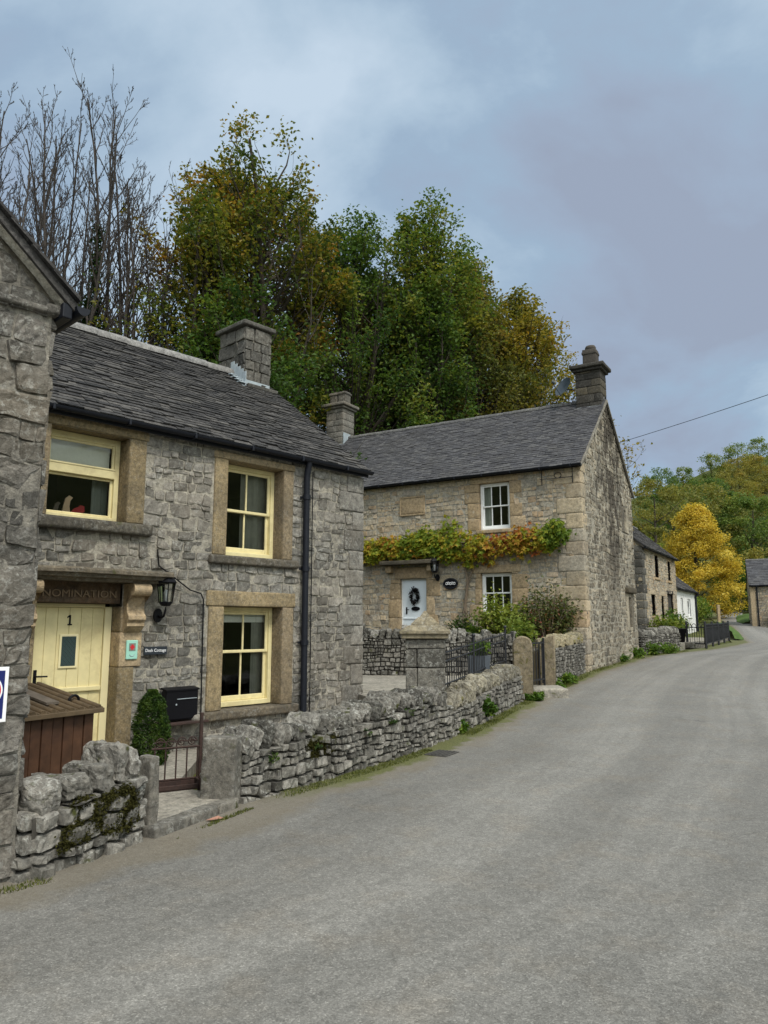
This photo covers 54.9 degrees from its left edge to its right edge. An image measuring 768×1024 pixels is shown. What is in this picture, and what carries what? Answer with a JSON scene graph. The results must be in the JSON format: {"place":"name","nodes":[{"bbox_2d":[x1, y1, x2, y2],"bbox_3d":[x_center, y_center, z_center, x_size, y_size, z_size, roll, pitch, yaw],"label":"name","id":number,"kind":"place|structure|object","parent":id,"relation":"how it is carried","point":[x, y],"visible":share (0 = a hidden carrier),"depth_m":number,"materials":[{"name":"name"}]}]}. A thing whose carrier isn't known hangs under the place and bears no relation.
{"place":"outdoors","nodes":[
{"label":"outdoors","id":0,"kind":"place"},
{"bbox_2d":[157,748,218,820],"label":"path","id":1,"kind":"structure","parent":0,"point":[173,803],"depth_m":6.75,"materials":[{"name":"stone"}]},
{"bbox_2d":[22,682,104,777],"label":"bin store","id":2,"kind":"structure","parent":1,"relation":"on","point":[58,731],"depth_m":6.19,"materials":[{"name":"brown wood"}]},
{"bbox_2d":[129,688,172,764],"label":"conifer","id":3,"kind":"object","parent":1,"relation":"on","point":[156,709],"visible":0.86,"depth_m":8.13,"materials":[{"name":"green plant"}]},
{"bbox_2d":[151,712,203,790],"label":"rusty gate","id":4,"kind":"structure","parent":1,"relation":"on","point":[198,758],"depth_m":7.04,"materials":[{"name":"metal"}]},
{"bbox_2d":[159,776,199,792],"bbox_3d":[-1.994,2.543,6.883,0.520,0.090,0.140,5,-10,-28],"label":"gate bottom panel","id":5,"kind":"object","parent":4,"relation":"attached to","point":[178,785],"visible":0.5,"depth_m":6.91,"materials":[{"name":"metal"}]},
{"bbox_2d":[0,611,767,1023],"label":"road","id":6,"kind":"structure","parent":0,"point":[592,849],"depth_m":4.47,"materials":[{"name":"asphalt"}]},
{"bbox_2d":[0,650,686,893],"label":"grass","id":7,"kind":"structure","parent":6,"relation":"on","point":[363,770],"depth_m":8.21,"materials":[{"name":"plant"}]},
{"bbox_2d":[424,750,458,756],"bbox_3d":[0.720,2.999,9.205,0.300,0.018,0.400,-5,-10,30],"label":"drain cover","id":8,"kind":"object","parent":6,"relation":"on","point":[443,753],"visible":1,"depth_m":9.16,"materials":[{"name":"metal"}]},
{"bbox_2d":[524,691,544,700],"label":"weed clump","id":9,"kind":"object","parent":6,"relation":"on","point":[537,696],"visible":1,"depth_m":14.58,"materials":[{"name":"green plant"}]},
{"bbox_2d":[561,672,578,683],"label":"weed clump","id":10,"kind":"object","parent":6,"relation":"on","point":[569,677],"visible":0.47,"depth_m":17.21,"materials":[{"name":"green plant"}]},
{"bbox_2d":[629,647,651,657],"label":"weed clump","id":11,"kind":"object","parent":6,"relation":"on","point":[638,653],"visible":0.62,"depth_m":24.65,"materials":[{"name":"green plant"}]},
{"bbox_2d":[638,641,668,654],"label":"weed clump","id":12,"kind":"object","parent":6,"relation":"on","point":[654,648],"visible":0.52,"depth_m":26.00,"materials":[{"name":"green plant"}]},
{"bbox_2d":[0,0,767,497],"label":"sky","id":13,"kind":"structure","parent":0,"point":[608,159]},
{"bbox_2d":[358,675,460,739],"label":"terrace","id":14,"kind":"structure","parent":0,"point":[380,682],"depth_m":13.29,"materials":[{"name":"stone"}]},
{"bbox_2d":[360,623,515,675],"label":"dry stone wall","id":15,"kind":"structure","parent":14,"relation":"on","point":[384,651],"depth_m":15.47,"materials":[{"name":"stone"}]},
{"bbox_2d":[468,655,490,672],"bbox_3d":[1.750,2.897,13.671,0.400,0.480,0.400,0,-9,0],"label":"planter","id":16,"kind":"object","parent":14,"relation":"on","point":[487,661],"visible":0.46,"depth_m":13.50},
{"bbox_2d":[468,640,491,655],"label":"planter bush","id":17,"kind":"object","parent":16,"relation":"on","point":[486,646],"visible":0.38,"depth_m":13.62,"materials":[{"name":"green plant"}]},
{"bbox_2d":[193,457,767,789],"bbox_3d":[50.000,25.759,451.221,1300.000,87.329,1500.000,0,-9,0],"label":"ground","id":18,"kind":"structure","parent":0,"point":[708,620],"depth_m":133.96,"materials":[{"name":"plant"}]},
{"bbox_2d":[0,114,31,217],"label":"bare tree","id":19,"kind":"object","parent":18,"relation":"on","point":[1,164],"visible":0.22,"depth_m":26.91,"materials":[{"name":"grey plant"}]},
{"bbox_2d":[7,126,56,258],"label":"bare tree","id":20,"kind":"object","parent":18,"relation":"on","point":[27,198],"visible":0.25,"depth_m":26.08,"materials":[{"name":"grey plant"}]},
{"bbox_2d":[0,82,85,256],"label":"bare tree","id":21,"kind":"object","parent":18,"relation":"on","point":[32,180],"visible":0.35,"depth_m":29.82,"materials":[{"name":"grey plant"}]},
{"bbox_2d":[0,200,90,882],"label":"stone house","id":22,"kind":"structure","parent":18,"relation":"on","point":[40,299],"depth_m":4.97,"materials":[{"name":"stone"}]},
{"bbox_2d":[0,667,8,721],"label":"road sign","id":23,"kind":"object","parent":22,"relation":"attached to","point":[4,675],"visible":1,"depth_m":4.67,"materials":[{"name":"metal"}]},
{"bbox_2d":[0,78,109,295],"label":"bare tree","id":24,"kind":"object","parent":18,"relation":"on","point":[67,246],"visible":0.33,"depth_m":29.73,"materials":[{"name":"grey plant"}]},
{"bbox_2d":[6,739,147,882],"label":"dry stone wall","id":25,"kind":"structure","parent":18,"relation":"on","point":[46,814],"depth_m":5.01,"materials":[{"name":"stone"}]},
{"bbox_2d":[51,732,338,856],"bbox_3d":[-1.327,2.291,6.346,0.101,0.392,3.525,-5,-10,28],"label":"moss","id":26,"kind":"object","parent":25,"relation":"on","point":[109,797],"visible":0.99,"depth_m":5.21,"materials":[{"name":"plant"}]},
{"bbox_2d":[12,85,154,332],"bbox_3d":[-11.572,-7.112,27.329,4.832,18.363,6.180,5,-10,-31],"label":"bare tree","id":27,"kind":"object","parent":18,"relation":"on","point":[101,267],"visible":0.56,"depth_m":26.92,"materials":[{"name":"grey plant"}]},
{"bbox_2d":[49,46,141,329],"bbox_3d":[-11.247,-7.663,28.748,4.077,19.449,6.352,0,-9,0],"label":"bare tree","id":28,"kind":"object","parent":18,"relation":"on","point":[95,255],"visible":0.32,"depth_m":27.98,"materials":[{"name":"grey plant"}]},
{"bbox_2d":[78,271,145,340],"bbox_3d":[-9.540,-2.622,24.354,4.569,11.330,3.718,0,-9,0],"label":"bank bush","id":29,"kind":"object","parent":18,"relation":"on","point":[106,319],"visible":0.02,"depth_m":24.90,"materials":[{"name":"green plant"}]},
{"bbox_2d":[77,69,168,339],"bbox_3d":[-10.786,-8.312,29.762,3.165,19.863,4.949,8,-12,-44],"label":"bare tree","id":30,"kind":"object","parent":18,"relation":"on","point":[133,184],"visible":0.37,"depth_m":30.30,"materials":[{"name":"grey plant"}]},
{"bbox_2d":[73,105,217,347],"bbox_3d":[-9.408,-6.917,28.747,4.998,19.524,5.080,8,-12,-44],"label":"bare tree","id":31,"kind":"object","parent":18,"relation":"on","point":[132,281],"visible":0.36,"depth_m":28.11,"materials":[{"name":"brown plant"}]},
{"bbox_2d":[138,754,158,829],"bbox_3d":[-1.829,2.239,5.722,0.156,0.689,0.100,-4,-10,27],"label":"stone gatepost","id":32,"kind":"object","parent":18,"relation":"on","point":[150,767],"visible":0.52,"depth_m":5.69,"materials":[{"name":"stone"}]},
{"bbox_2d":[116,285,191,352],"bbox_3d":[-8.092,-2.046,24.824,4.563,11.280,3.909,-3,-9,16],"label":"bank bush","id":33,"kind":"object","parent":18,"relation":"on","point":[153,319],"depth_m":25.28,"materials":[{"name":"green plant"}]},
{"bbox_2d":[119,175,193,349],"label":"bare tree","id":34,"kind":"object","parent":18,"relation":"on","point":[146,276],"visible":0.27,"depth_m":28.90,"materials":[{"name":"grey plant"}]},
{"bbox_2d":[141,797,238,838],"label":"kerb","id":35,"kind":"structure","parent":18,"relation":"on","point":[177,822],"depth_m":5.96,"materials":[{"name":"stone"}]},
{"bbox_2d":[132,182,258,362],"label":"autumn tree","id":36,"kind":"object","parent":18,"relation":"on","point":[199,196],"visible":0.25,"depth_m":27.51,"materials":[{"name":"green plant"}]},
{"bbox_2d":[27,319,373,753],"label":"stone cottage","id":37,"kind":"structure","parent":18,"relation":"on","point":[227,492],"depth_m":9.80,"materials":[{"name":"grey stone"}]},
{"bbox_2d":[62,496,84,512],"bbox_3d":[-3.655,-0.041,8.694,0.055,0.301,0.255,-8,-12,42],"label":"window ornament","id":38,"kind":"object","parent":37,"relation":"on","point":[66,505],"depth_m":8.67,"materials":[{"name":"beige wood"}]},
{"bbox_2d":[38,413,152,536],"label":"window","id":39,"kind":"structure","parent":37,"relation":"in","point":[71,452],"depth_m":8.85,"materials":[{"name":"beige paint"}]},
{"bbox_2d":[27,565,173,745],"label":"door","id":40,"kind":"structure","parent":37,"relation":"in","point":[81,652],"depth_m":8.51,"materials":[{"name":"beige paint"}]},
{"bbox_2d":[125,640,137,658],"bbox_3d":[-2.958,1.615,8.674,0.026,0.220,0.145,-8,-12,42],"label":"notice plate","id":41,"kind":"object","parent":37,"relation":"attached to","point":[131,648],"visible":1,"depth_m":8.66,"materials":[{"name":"plastic"}]},
{"bbox_2d":[143,646,166,654],"bbox_3d":[-2.746,1.665,8.888,0.017,0.095,0.305,-8,-12,42],"label":"house sign","id":42,"kind":"object","parent":37,"relation":"attached to","point":[157,650],"visible":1,"depth_m":8.88,"materials":[{"name":"stone"}]},
{"bbox_2d":[153,571,176,621],"bbox_3d":[-2.631,1.013,8.894,0.216,0.623,0.313,5,-10,-30],"label":"wall lantern","id":43,"kind":"object","parent":37,"relation":"attached to","point":[163,593],"depth_m":8.87,"materials":[{"name":"black paint"}]},
{"bbox_2d":[161,686,199,720],"bbox_3d":[-2.479,2.321,8.979,0.140,0.385,0.455,-8,-12,42],"label":"letterbox","id":44,"kind":"object","parent":37,"relation":"attached to","point":[181,702],"visible":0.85,"depth_m":8.93,"materials":[{"name":"black paint"}]},
{"bbox_2d":[159,719,208,725],"bbox_3d":[-2.463,2.546,8.941,0.210,0.030,0.670,-8,-12,42],"label":"iron shelf","id":45,"kind":"object","parent":37,"relation":"attached to","point":[180,722],"visible":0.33,"depth_m":8.92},
{"bbox_2d":[204,590,298,721],"bbox_3d":[-1.877,1.922,10.074,0.463,1.654,1.543,-8,-12,42],"label":"window","id":46,"kind":"structure","parent":37,"relation":"in","point":[270,684],"depth_m":10.23,"materials":[{"name":"beige paint"}]},
{"bbox_2d":[207,450,298,568],"bbox_3d":[-1.884,0.009,10.347,0.451,1.520,1.512,-8,-12,42],"label":"window","id":47,"kind":"structure","parent":37,"relation":"in","point":[265,538],"depth_m":10.56,"materials":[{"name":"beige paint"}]},
{"bbox_2d":[200,735,241,803],"bbox_3d":[-1.461,2.377,6.652,0.321,0.698,0.208,-1,-9,7],"label":"stone gatepost","id":48,"kind":"object","parent":18,"relation":"on","point":[221,769],"visible":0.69,"depth_m":6.57,"materials":[{"name":"stone"}]},
{"bbox_2d":[101,102,361,433],"bbox_3d":[-5.954,-6.713,30.170,11.205,21.168,9.162,7,-11,-39],"label":"autumn tree","id":49,"kind":"object","parent":18,"relation":"on","point":[256,215],"visible":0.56,"depth_m":29.44,"materials":[{"name":"green plant"}]},
{"bbox_2d":[168,273,367,460],"bbox_3d":[-5.212,-2.208,25.881,7.105,13.333,6.820,-7,-11,41],"label":"broadleaf tree","id":50,"kind":"object","parent":18,"relation":"on","point":[290,365],"visible":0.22,"depth_m":26.33,"materials":[{"name":"green plant"}]},
{"bbox_2d":[200,686,454,803],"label":"dry stone wall","id":51,"kind":"structure","parent":18,"relation":"on","point":[294,733],"depth_m":7.98,"materials":[{"name":"stone"}]},
{"bbox_2d":[264,204,469,435],"bbox_3d":[-1.410,-4.674,33.928,10.159,19.235,10.400,-6,-10,34],"label":"broadleaf tree","id":52,"kind":"object","parent":18,"relation":"on","point":[359,252],"visible":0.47,"depth_m":32.47,"materials":[{"name":"green plant"}]},
{"bbox_2d":[308,270,445,433],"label":"autumn tree","id":53,"kind":"object","parent":18,"relation":"on","point":[362,331],"visible":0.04,"depth_m":34.74,"materials":[{"name":"green plant"}]},
{"bbox_2d":[322,301,481,434],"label":"broadleaf tree","id":54,"kind":"object","parent":18,"relation":"on","point":[362,417],"visible":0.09,"depth_m":33.13,"materials":[{"name":"green plant"}]},
{"bbox_2d":[399,611,450,737],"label":"stone pier","id":55,"kind":"structure","parent":18,"relation":"on","point":[425,634],"depth_m":10.52,"materials":[{"name":"stone"}]},
{"bbox_2d":[365,186,507,429],"bbox_3d":[1.726,-4.814,34.168,7.737,21.678,6.709,8,-12,-43],"label":"broadleaf tree","id":56,"kind":"object","parent":18,"relation":"on","point":[427,305],"visible":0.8,"depth_m":33.67,"materials":[{"name":"green plant"}]},
{"bbox_2d":[321,345,638,671],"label":"stone cottage","id":57,"kind":"structure","parent":18,"relation":"on","point":[477,474],"depth_m":23.13,"materials":[{"name":"beige stone"}]},
{"bbox_2d":[379,559,439,630],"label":"door","id":58,"kind":"structure","parent":57,"relation":"in","point":[401,612],"depth_m":23.25,"materials":[{"name":"paint"}]},
{"bbox_2d":[443,578,457,588],"bbox_3d":[2.017,2.174,22.467,0.500,0.338,0.033,-5,-10,31],"label":"house plaque","id":59,"kind":"object","parent":57,"relation":"attached to","point":[450,583],"visible":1,"depth_m":22.46,"materials":[{"name":"black paint"}]},
{"bbox_2d":[362,514,576,628],"bbox_3d":[2.036,1.986,22.256,7.634,3.949,0.641,-5,-10,30],"label":"climbing vine","id":60,"kind":"object","parent":57,"relation":"attached to","point":[421,543],"visible":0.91,"depth_m":22.14,"materials":[{"name":"green plant"}]},
{"bbox_2d":[464,473,525,533],"bbox_3d":[3.362,-0.244,22.231,1.940,1.792,0.376,-5,-10,31],"label":"window","id":61,"kind":"structure","parent":57,"relation":"in","point":[483,510],"depth_m":22.31,"materials":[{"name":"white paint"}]},
{"bbox_2d":[470,564,527,619],"bbox_3d":[3.411,2.372,21.807,1.836,1.613,0.377,-5,-10,31],"label":"window","id":62,"kind":"structure","parent":57,"relation":"in","point":[510,570],"depth_m":21.79,"materials":[{"name":"white paint"}]},
{"bbox_2d":[551,378,575,395],"bbox_3d":[5.914,-4.150,24.326,0.678,0.667,0.629,-4,-10,27],"label":"satellite dish","id":63,"kind":"object","parent":57,"relation":"attached to","point":[562,386],"visible":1,"depth_m":24.48,"materials":[{"name":"black metal"}]},
{"bbox_2d":[621,505,628,533],"bbox_3d":[8.090,0.278,25.142,0.243,0.898,0.895,-5,-10,31],"label":"window","id":64,"kind":"structure","parent":57,"relation":"in","point":[625,526],"depth_m":25.16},
{"bbox_2d":[625,587,636,630],"bbox_3d":[8.209,3.256,24.791,0.348,1.442,1.193,-5,-10,30],"label":"window","id":65,"kind":"structure","parent":57,"relation":"in","point":[629,591],"depth_m":24.87,"materials":[{"name":"stone"}]},
{"bbox_2d":[408,294,561,420],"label":"autumn tree","id":66,"kind":"object","parent":18,"relation":"on","point":[481,372],"visible":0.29,"depth_m":34.95,"materials":[{"name":"green plant"}]},
{"bbox_2d":[445,664,524,736],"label":"dry stone wall","id":67,"kind":"structure","parent":18,"relation":"on","point":[501,685],"depth_m":12.14,"materials":[{"name":"stone"}]},
{"bbox_2d":[445,625,506,687],"bbox_3d":[1.527,2.540,12.689,0.097,1.171,4.620,-4,-9,23],"label":"iron railing","id":68,"kind":"object","parent":67,"relation":"on","point":[473,650],"visible":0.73,"depth_m":12.80,"materials":[{"name":"metal"}]},
{"bbox_2d":[481,694,498,716],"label":"weed clump","id":69,"kind":"object","parent":67,"relation":"on","point":[489,707],"visible":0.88,"depth_m":11.86,"materials":[{"name":"green plant"}]},
{"bbox_2d":[440,258,552,416],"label":"autumn tree","id":70,"kind":"object","parent":18,"relation":"on","point":[486,293],"visible":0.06,"depth_m":38.06,"materials":[{"name":"green plant"}]},
{"bbox_2d":[512,636,533,699],"bbox_3d":[2.798,3.199,14.894,0.405,1.385,0.279,-2,-9,11],"label":"stone gatepost","id":71,"kind":"object","parent":18,"relation":"on","point":[522,652],"visible":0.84,"depth_m":14.79,"materials":[{"name":"stone"}]},
{"bbox_2d":[473,283,578,410],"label":"autumn tree","id":72,"kind":"object","parent":18,"relation":"on","point":[542,346],"visible":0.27,"depth_m":37.16,"materials":[{"name":"green plant"}]},
{"bbox_2d":[539,635,555,684],"bbox_3d":[3.581,3.366,16.173,0.343,1.344,0.266,-2,-9,14],"label":"stone gatepost","id":73,"kind":"object","parent":18,"relation":"on","point":[550,662],"visible":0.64,"depth_m":16.07,"materials":[{"name":"stone"}]},
{"bbox_2d":[533,685,568,697],"bbox_3d":[3.351,3.776,15.435,0.809,0.256,0.959,0,-9,0],"label":"stone step","id":74,"kind":"object","parent":18,"relation":"on","point":[553,691],"visible":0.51,"depth_m":14.98,"materials":[{"name":"stone"}]},
{"bbox_2d":[533,632,585,681],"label":"dry stone wall","id":75,"kind":"structure","parent":18,"relation":"on","point":[570,653],"depth_m":18.30,"materials":[{"name":"stone"}]},
{"bbox_2d":[613,419,653,530],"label":"autumn tree","id":76,"kind":"object","parent":18,"relation":"on","point":[638,474],"visible":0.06,"depth_m":34.67,"materials":[{"name":"brown plant"}]},
{"bbox_2d":[632,526,679,629],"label":"stone cottage","id":77,"kind":"structure","parent":18,"relation":"on","point":[655,578],"depth_m":41.41,"materials":[{"name":"stone"}]},
{"bbox_2d":[634,467,682,532],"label":"hillside tree","id":78,"kind":"object","parent":18,"relation":"on","point":[671,480],"visible":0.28,"depth_m":150.93,"materials":[{"name":"green plant"}]},
{"bbox_2d":[638,626,680,655],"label":"dry stone wall","id":79,"kind":"structure","parent":18,"relation":"on","point":[666,634],"depth_m":27.13,"materials":[{"name":"stone"}]},
{"bbox_2d":[632,478,693,575],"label":"hillside tree","id":80,"kind":"object","parent":18,"relation":"on","point":[661,529],"visible":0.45,"depth_m":94.89,"materials":[{"name":"green plant"}]},
{"bbox_2d":[641,485,694,555],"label":"hillside tree","id":81,"kind":"object","parent":18,"relation":"on","point":[654,496],"visible":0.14,"depth_m":133.66,"materials":[{"name":"green plant"}]},
{"bbox_2d":[672,466,697,489],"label":"skyline tree","id":82,"kind":"object","parent":18,"relation":"on","point":[687,470],"visible":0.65,"depth_m":174.13,"materials":[{"name":"green plant"}]},
{"bbox_2d":[676,577,698,633],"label":"white outhouse","id":83,"kind":"structure","parent":18,"relation":"on","point":[686,600],"depth_m":51.45,"materials":[{"name":"paint"}]},
{"bbox_2d":[642,479,750,593],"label":"hillside tree","id":84,"kind":"object","parent":18,"relation":"on","point":[713,507],"visible":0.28,"depth_m":111.18,"materials":[{"name":"green plant"}]},
{"bbox_2d":[697,596,710,623],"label":"roadside bush","id":85,"kind":"object","parent":18,"relation":"on","point":[699,608],"visible":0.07,"depth_m":59.29,"materials":[{"name":"green plant"}]},
{"bbox_2d":[662,502,747,617],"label":"golden tree","id":86,"kind":"object","parent":18,"relation":"on","point":[700,526],"visible":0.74,"depth_m":74.33,"materials":[{"name":"yellow plant"}]},
{"bbox_2d":[685,621,729,648],"bbox_3d":[16.633,6.175,37.753,0.940,1.280,12.991,-5,-10,28],"label":"hooped railing","id":87,"kind":"object","parent":18,"relation":"on","point":[716,632],"visible":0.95,"depth_m":34.58,"materials":[{"name":"black metal"}]},
{"bbox_2d":[697,596,720,620],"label":"roadside bush","id":88,"kind":"object","parent":18,"relation":"on","point":[707,611],"visible":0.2,"depth_m":66.68,"materials":[{"name":"green plant"}]},
{"bbox_2d":[697,452,725,483],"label":"skyline tree","id":89,"kind":"object","parent":18,"relation":"on","point":[710,464],"visible":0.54,"depth_m":174.78,"materials":[{"name":"green plant"}]},
{"bbox_2d":[680,476,749,541],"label":"hillside tree","id":90,"kind":"object","parent":18,"relation":"on","point":[711,480],"visible":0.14,"depth_m":140.22,"materials":[{"name":"green plant"}]},
{"bbox_2d":[706,561,748,612],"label":"hillside tree","id":91,"kind":"object","parent":18,"relation":"on","point":[742,578],"visible":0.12,"depth_m":90.86,"materials":[{"name":"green plant"}]},
{"bbox_2d":[699,470,763,510],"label":"hillside tree","id":92,"kind":"object","parent":18,"relation":"on","point":[741,477],"visible":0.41,"depth_m":149.75,"materials":[{"name":"green plant"}]},
{"bbox_2d":[718,442,752,488],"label":"skyline tree","id":93,"kind":"object","parent":18,"relation":"on","point":[729,451],"visible":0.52,"depth_m":169.29,"materials":[{"name":"green plant"}]},
{"bbox_2d":[713,489,767,592],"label":"hillside tree","id":94,"kind":"object","parent":18,"relation":"on","point":[746,502],"visible":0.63,"depth_m":106.54,"materials":[{"name":"green plant"}]},
{"bbox_2d":[713,502,767,580],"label":"hillside tree","id":95,"kind":"object","parent":18,"relation":"on","point":[743,513],"visible":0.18,"depth_m":120.55,"materials":[{"name":"green plant"}]},
{"bbox_2d":[716,453,767,495],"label":"hillside tree","id":96,"kind":"object","parent":18,"relation":"on","point":[752,467],"visible":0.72,"depth_m":160.80,"materials":[{"name":"green plant"}]},
{"bbox_2d":[736,546,767,605],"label":"hillside tree","id":97,"kind":"object","parent":18,"relation":"on","point":[755,555],"visible":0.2,"depth_m":95.64,"materials":[{"name":"green plant"}]},
{"bbox_2d":[745,559,767,626],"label":"stone cottage","id":98,"kind":"structure","parent":18,"relation":"on","point":[757,580],"depth_m":59.87,"materials":[{"name":"grey stone"}]},
{"bbox_2d":[746,436,767,475],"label":"skyline tree","id":99,"kind":"object","parent":18,"relation":"on","point":[764,447],"visible":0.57,"depth_m":173.54,"materials":[{"name":"green plant"}]},
{"bbox_2d":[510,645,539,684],"bbox_3d":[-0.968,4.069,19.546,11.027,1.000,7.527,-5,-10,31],"label":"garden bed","id":100,"kind":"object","parent":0,"point":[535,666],"depth_m":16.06,"materials":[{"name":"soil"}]},
{"bbox_2d":[443,610,477,631],"bbox_3d":[2.227,3.325,21.260,0.999,1.004,0.967,-8,-12,43],"label":"garden shrub","id":101,"kind":"object","parent":100,"relation":"on","point":[457,625],"visible":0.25,"depth_m":21.22,"materials":[{"name":"green plant"}]},
{"bbox_2d":[467,581,537,633],"bbox_3d":[3.291,2.812,20.485,2.041,1.794,1.670,4,-10,-26],"label":"garden shrub","id":102,"kind":"object","parent":100,"relation":"on","point":[495,621],"visible":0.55,"depth_m":20.20,"materials":[{"name":"green plant"}]},
{"bbox_2d":[500,615,541,645],"bbox_3d":[3.026,2.701,16.381,0.798,0.822,1.041,3,-9,-21],"label":"garden shrub","id":103,"kind":"object","parent":100,"relation":"on","point":[522,629],"visible":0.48,"depth_m":16.29,"materials":[{"name":"green plant"}]},
{"bbox_2d":[509,575,586,639],"bbox_3d":[4.459,2.716,20.339,2.202,1.978,1.168,0,-9,0],"label":"garden shrub","id":104,"kind":"object","parent":100,"relation":"on","point":[547,622],"visible":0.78,"depth_m":20.22,"materials":[{"name":"green plant"}]},
{"bbox_2d":[532,638,545,684],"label":"iron gate","id":105,"kind":"structure","parent":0,"point":[543,679],"depth_m":15.73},
{"bbox_2d":[680,637,727,649],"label":"cottage yard","id":106,"kind":"structure","parent":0,"point":[682,644],"depth_m":37.92,"materials":[{"name":"stone"}]},
{"bbox_2d":[648,611,692,627],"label":"garden shrub","id":107,"kind":"object","parent":106,"relation":"on","point":[657,621],"visible":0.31,"depth_m":38.55,"materials":[{"name":"green plant"}]},
{"bbox_2d":[661,608,692,637],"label":"garden shrub","id":108,"kind":"object","parent":106,"relation":"on","point":[671,615],"visible":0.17,"depth_m":40.77,"materials":[{"name":"green plant"}]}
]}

